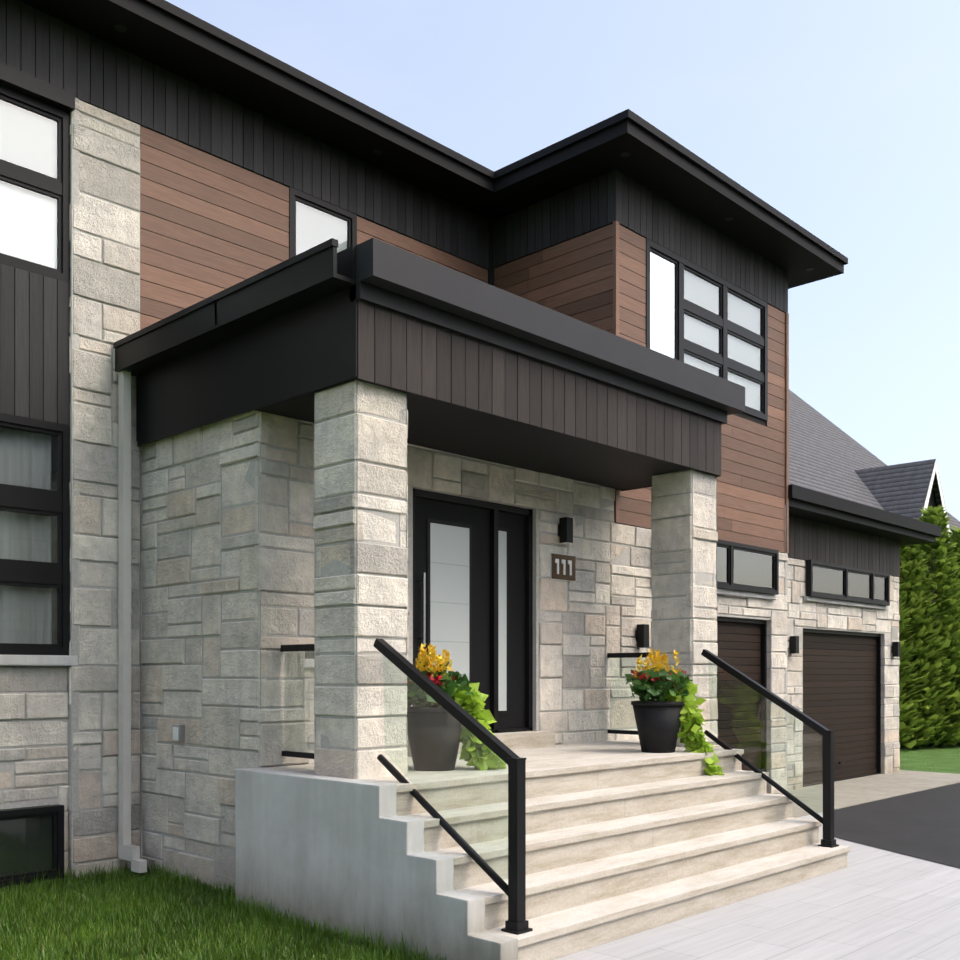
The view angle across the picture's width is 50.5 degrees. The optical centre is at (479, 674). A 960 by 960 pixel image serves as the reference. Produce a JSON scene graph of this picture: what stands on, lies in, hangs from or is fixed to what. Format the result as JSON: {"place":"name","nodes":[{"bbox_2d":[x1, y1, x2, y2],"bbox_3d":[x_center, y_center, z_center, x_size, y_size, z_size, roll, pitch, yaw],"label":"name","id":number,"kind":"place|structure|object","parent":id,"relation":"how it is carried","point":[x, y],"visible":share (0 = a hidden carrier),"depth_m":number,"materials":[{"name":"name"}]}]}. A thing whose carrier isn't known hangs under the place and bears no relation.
{"place":"outdoors","nodes":[
{"label":"outdoors","id":0,"kind":"place"},
{"bbox_2d":[0,744,959,959],"bbox_3d":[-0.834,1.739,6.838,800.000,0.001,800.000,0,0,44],"label":"lawn ground","id":1,"kind":"structure","parent":0,"point":[940,758],"depth_m":20.78,"materials":[{"name":"green plant"}]},
{"bbox_2d":[0,857,451,959],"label":"lawn grass blades","id":2,"kind":"object","parent":1,"relation":"on","point":[116,913],"depth_m":6.82,"materials":[{"name":"green plant"}]},
{"bbox_2d":[0,97,898,891],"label":"mortar joints","id":3,"kind":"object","parent":1,"relation":"on","point":[328,569],"depth_m":8.52,"materials":[{"name":"grey concrete"}]},
{"bbox_2d":[0,0,787,424],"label":"dark vertical siding","id":4,"kind":"object","parent":3,"relation":"on","point":[34,308],"depth_m":9.77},
{"bbox_2d":[20,3,787,553],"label":"siding backing wall","id":5,"kind":"structure","parent":3,"relation":"on","point":[742,415],"depth_m":12.13,"materials":[{"name":"black wood"}]},
{"bbox_2d":[18,0,940,545],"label":"roof fascia","id":6,"kind":"structure","parent":5,"relation":"attached to","point":[172,38],"depth_m":10.70,"materials":[{"name":"black metal"}]},
{"bbox_2d":[114,24,813,270],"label":"soffit lights","id":7,"kind":"object","parent":6,"relation":"on","point":[120,28],"visible":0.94,"depth_m":10.53},
{"bbox_2d":[0,99,885,875],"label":"window glass","id":8,"kind":"structure","parent":3,"relation":"attached to","point":[42,250],"depth_m":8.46,"materials":[{"name":"glass"}]},
{"bbox_2d":[0,427,51,643],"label":"window curtains","id":9,"kind":"object","parent":8,"relation":"attached to","point":[24,528],"depth_m":8.39,"materials":[{"name":"fabric"}]},
{"bbox_2d":[0,62,889,886],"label":"window frames","id":10,"kind":"structure","parent":3,"relation":"attached to","point":[28,92],"depth_m":8.47,"materials":[{"name":"black metal"}]},
{"bbox_2d":[717,548,772,586],"bbox_3d":[2.926,-1.331,12.341,0.001,0.424,2.589,0,0,44],"label":"window glass","id":11,"kind":"object","parent":10,"relation":"in","point":[766,561],"depth_m":12.77,"materials":[{"name":"glass"}]},
{"bbox_2d":[413,488,532,732],"bbox_3d":[-0.089,-0.538,9.478,0.155,2.187,1.652,0,0,44],"label":"front door","id":12,"kind":"structure","parent":3,"relation":"attached to","point":[473,587],"depth_m":9.56,"materials":[{"name":"black metal"}]},
{"bbox_2d":[0,100,899,892],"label":"stone wall cladding","id":13,"kind":"structure","parent":1,"relation":"on","point":[356,436],"depth_m":8.56,"materials":[{"name":"grey stone"}]},
{"bbox_2d":[118,370,146,872],"bbox_3d":[-2.952,-0.481,8.647,0.370,4.280,0.080,0,0,44],"label":"downspout","id":14,"kind":"object","parent":13,"relation":"attached to","point":[128,850],"visible":0.92,"depth_m":8.71,"materials":[{"name":"grey metal"}]},
{"bbox_2d":[173,725,184,741],"bbox_3d":[-2.499,0.489,8.432,0.110,0.140,0.058,0,0,44],"label":"outdoor outlet","id":15,"kind":"object","parent":13,"relation":"attached to","point":[178,733],"visible":1,"depth_m":8.40,"materials":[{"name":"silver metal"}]},
{"bbox_2d":[113,238,744,489],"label":"porch roof","id":16,"kind":"structure","parent":13,"relation":"attached to","point":[279,339],"depth_m":7.83,"materials":[{"name":"black"}]},
{"bbox_2d":[0,581,887,665],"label":"window sills","id":17,"kind":"structure","parent":13,"relation":"attached to","point":[43,660],"depth_m":8.49,"materials":[{"name":"grey stone"}]},
{"bbox_2d":[140,126,788,552],"bbox_3d":[0.533,-3.241,11.424,1.725,3.220,8.450,0,0,66],"label":"wood siding","id":18,"kind":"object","parent":13,"relation":"attached to","point":[208,206],"depth_m":11.00,"materials":[{"name":"brown wood"}]},
{"bbox_2d":[550,553,575,581],"bbox_3d":[0.840,-1.076,10.244,0.030,0.266,0.386,0,0,44],"label":"house number plaque","id":19,"kind":"object","parent":13,"relation":"attached to","point":[562,567],"visible":1,"depth_m":10.22,"materials":[{"name":"brown metal"}]},
{"bbox_2d":[558,517,572,543],"bbox_3d":[0.860,-1.440,10.204,0.105,0.253,0.120,0,0,44],"label":"door lamp","id":20,"kind":"object","parent":13,"relation":"attached to","point":[565,530],"depth_m":10.17,"materials":[{"name":"black metal"}]},
{"bbox_2d":[635,624,648,647],"bbox_3d":[1.782,-0.420,11.162,0.105,0.253,0.120,0,0,44],"label":"wall light","id":21,"kind":"object","parent":13,"relation":"attached to","point":[642,635],"depth_m":11.12,"materials":[{"name":"black metal"}]},
{"bbox_2d":[789,636,798,653],"bbox_3d":[4.489,-0.420,14.553,0.105,0.253,0.120,0,0,44],"label":"wall light","id":22,"kind":"object","parent":13,"relation":"attached to","point":[794,644],"depth_m":14.52,"materials":[{"name":"black metal"}]},
{"bbox_2d":[891,642,899,656],"bbox_3d":[7.020,-0.420,17.183,0.105,0.253,0.120,0,0,44],"label":"wall light","id":23,"kind":"object","parent":13,"relation":"attached to","point":[895,649],"depth_m":17.15,"materials":[{"name":"black metal"}]},
{"bbox_2d":[235,638,849,959],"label":"porch stairs","id":24,"kind":"structure","parent":1,"relation":"on","point":[469,836],"depth_m":7.13,"materials":[{"name":"limestone"},{"name":"concrete"}]},
{"bbox_2d":[717,617,880,786],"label":"garage doors","id":25,"kind":"structure","parent":1,"relation":"on","point":[842,684],"depth_m":15.54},
{"bbox_2d":[789,390,959,542],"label":"neighbour house","id":26,"kind":"structure","parent":1,"relation":"on","point":[827,456],"depth_m":39.00,"materials":[{"name":"grey"}]},
{"bbox_2d":[881,509,930,748],"bbox_3d":[9.143,-1.073,23.879,2.564,5.624,2.561,0,0,44],"label":"hedge tree","id":27,"kind":"object","parent":1,"relation":"on","point":[909,709],"visible":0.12,"depth_m":23.20,"materials":[{"name":"green plant"}]},
{"bbox_2d":[899,518,956,746],"bbox_3d":[10.150,-1.003,24.467,2.528,5.483,2.492,0,0,44],"label":"hedge tree","id":28,"kind":"object","parent":1,"relation":"on","point":[913,569],"visible":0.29,"depth_m":23.77,"materials":[{"name":"green plant"}]},
{"bbox_2d":[902,505,959,745],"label":"hedge tree","id":29,"kind":"object","parent":1,"relation":"on","point":[945,584],"visible":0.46,"depth_m":24.30,"materials":[{"name":"green plant"}]},
{"bbox_2d":[935,525,959,743],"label":"hedge tree","id":30,"kind":"object","parent":1,"relation":"on","point":[955,535],"visible":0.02,"depth_m":25.16,"materials":[{"name":"green plant"}]},
{"bbox_2d":[166,0,959,520],"label":"sky","id":31,"kind":"structure","parent":0,"point":[842,117],"materials":[{"name":"blue"}]},
{"bbox_2d":[357,300,899,576],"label":"vertical siding","id":32,"kind":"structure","parent":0,"point":[397,351],"depth_m":8.22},
{"bbox_2d":[553,808,959,959],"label":"paved walkway","id":33,"kind":"structure","parent":0,"point":[871,903],"depth_m":6.86,"materials":[{"name":"grey concrete"}]},
{"bbox_2d":[788,770,959,817],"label":"concrete apron","id":34,"kind":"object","parent":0,"point":[857,791],"depth_m":14.86,"materials":[{"name":"beige concrete"}]},
{"bbox_2d":[834,783,959,867],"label":"asphalt driveway","id":35,"kind":"structure","parent":0,"point":[924,824],"depth_m":11.35,"materials":[{"name":"grey asphalt"}]}
]}

